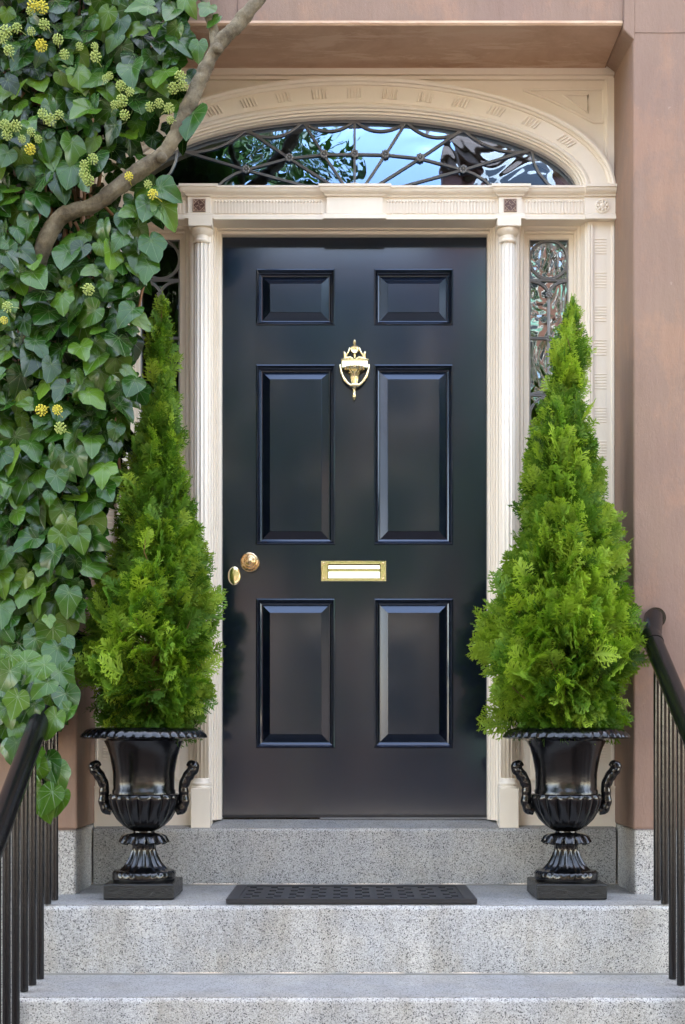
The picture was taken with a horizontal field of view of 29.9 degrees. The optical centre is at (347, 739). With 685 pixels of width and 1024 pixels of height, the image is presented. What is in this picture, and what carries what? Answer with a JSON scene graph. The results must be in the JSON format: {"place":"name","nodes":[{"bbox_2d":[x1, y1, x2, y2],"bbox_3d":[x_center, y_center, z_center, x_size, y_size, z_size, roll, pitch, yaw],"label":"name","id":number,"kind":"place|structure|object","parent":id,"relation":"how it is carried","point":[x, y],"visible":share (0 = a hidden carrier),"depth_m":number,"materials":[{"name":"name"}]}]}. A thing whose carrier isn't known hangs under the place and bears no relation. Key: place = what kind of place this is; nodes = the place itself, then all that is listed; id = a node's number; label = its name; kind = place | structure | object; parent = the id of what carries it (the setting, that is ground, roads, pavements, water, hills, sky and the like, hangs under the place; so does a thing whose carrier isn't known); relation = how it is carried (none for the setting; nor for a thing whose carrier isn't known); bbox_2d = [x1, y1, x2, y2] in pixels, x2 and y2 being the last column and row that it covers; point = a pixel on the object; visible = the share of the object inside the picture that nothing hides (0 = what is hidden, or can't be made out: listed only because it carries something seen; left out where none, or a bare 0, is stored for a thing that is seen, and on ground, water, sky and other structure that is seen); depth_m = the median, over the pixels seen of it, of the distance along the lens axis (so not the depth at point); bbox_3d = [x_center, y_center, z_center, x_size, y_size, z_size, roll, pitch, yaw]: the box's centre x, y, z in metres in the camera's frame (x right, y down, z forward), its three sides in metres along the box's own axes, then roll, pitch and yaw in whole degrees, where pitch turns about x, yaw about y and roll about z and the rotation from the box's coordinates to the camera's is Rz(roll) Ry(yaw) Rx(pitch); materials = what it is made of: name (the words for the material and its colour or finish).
{"place":"outdoors","nodes":[
{"label":"outdoors","id":0,"kind":"place"},
{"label":"pavement","id":1,"kind":"structure","parent":0,"visible":0},
{"bbox_2d":[0,0,684,978],"bbox_3d":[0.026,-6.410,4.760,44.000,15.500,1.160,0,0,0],"label":"brownstone house","id":2,"kind":"structure","parent":1,"relation":"on","point":[638,46],"depth_m":4.19,"materials":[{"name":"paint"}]},
{"bbox_2d":[0,0,265,823],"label":"climbing ivy","id":3,"kind":"object","parent":2,"relation":"attached to","point":[61,480],"visible":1,"depth_m":3.98,"materials":[{"name":"green plant"}]},
{"bbox_2d":[94,66,616,827],"bbox_3d":[0.026,-1.026,4.565,1.825,2.663,0.250,0,0,0],"label":"door surround","id":4,"kind":"object","parent":2,"relation":"attached to","point":[558,122],"visible":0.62,"depth_m":4.49,"materials":[{"name":"beige paint"}]},
{"bbox_2d":[141,240,179,455],"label":"sidelight window","id":5,"kind":"structure","parent":4,"relation":"in","point":[154,279],"depth_m":4.57,"materials":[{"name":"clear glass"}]},
{"bbox_2d":[222,237,486,818],"bbox_3d":[0.026,-0.766,4.590,0.953,2.092,0.101,0,0,0],"label":"front door","id":6,"kind":"structure","parent":4,"relation":"attached to","point":[354,482],"depth_m":4.60,"materials":[{"name":"paint"}]},
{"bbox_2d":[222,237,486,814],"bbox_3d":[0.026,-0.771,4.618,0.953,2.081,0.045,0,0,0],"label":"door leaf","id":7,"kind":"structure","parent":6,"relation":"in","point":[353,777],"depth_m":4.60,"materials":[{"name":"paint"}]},
{"bbox_2d":[167,120,574,184],"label":"transom window","id":8,"kind":"structure","parent":4,"relation":"in","point":[354,153],"depth_m":4.54,"materials":[{"name":"black metal"}]},
{"bbox_2d":[529,240,568,436],"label":"sidelight window","id":9,"kind":"structure","parent":4,"relation":"in","point":[549,294],"depth_m":4.57,"materials":[{"name":"black metal"}]},
{"bbox_2d":[20,818,684,1023],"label":"front steps","id":10,"kind":"structure","parent":1,"relation":"on","point":[508,948],"depth_m":3.91,"materials":[{"name":"stone"}]},
{"bbox_2d":[0,680,59,1023],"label":"iron railing","id":11,"kind":"object","parent":10,"relation":"on","point":[28,862],"visible":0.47,"depth_m":3.63,"materials":[{"name":"black metal"}]},
{"bbox_2d":[80,727,207,899],"bbox_3d":[-0.655,0.231,4.140,0.406,0.540,0.406,0,0,0],"label":"garden urn","id":12,"kind":"object","parent":10,"relation":"on","point":[143,801],"visible":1,"depth_m":4.05,"materials":[{"name":"black metal"}]},
{"bbox_2d":[73,292,227,747],"bbox_3d":[-0.636,-0.707,4.137,0.510,1.486,0.488,0,0,0],"label":"potted conifer","id":13,"kind":"object","parent":12,"relation":"in","point":[156,592],"visible":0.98,"depth_m":4.05,"materials":[{"name":"green plant"}]},
{"bbox_2d":[226,885,476,903],"bbox_3d":[0.013,0.493,4.120,0.768,0.014,0.390,0,0,0],"label":"doormat","id":14,"kind":"object","parent":10,"relation":"on","point":[350,894],"visible":1,"depth_m":4.07,"materials":[{"name":"black rubber"}]},
{"bbox_2d":[502,727,630,899],"bbox_3d":[0.705,0.231,4.140,0.406,0.540,0.406,0,0,0],"label":"garden urn","id":15,"kind":"object","parent":10,"relation":"on","point":[565,801],"visible":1,"depth_m":4.05,"materials":[{"name":"black metal"}]},
{"bbox_2d":[466,292,649,744],"bbox_3d":[0.685,-0.704,4.154,0.602,1.485,0.585,0,0,0],"label":"potted conifer","id":16,"kind":"object","parent":15,"relation":"in","point":[561,608],"visible":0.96,"depth_m":4.03,"materials":[{"name":"green plant"}]},
{"bbox_2d":[642,607,684,984],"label":"iron railing","id":17,"kind":"object","parent":10,"relation":"on","point":[668,704],"visible":0.96,"depth_m":3.85,"materials":[{"name":"black metal"}]}
]}

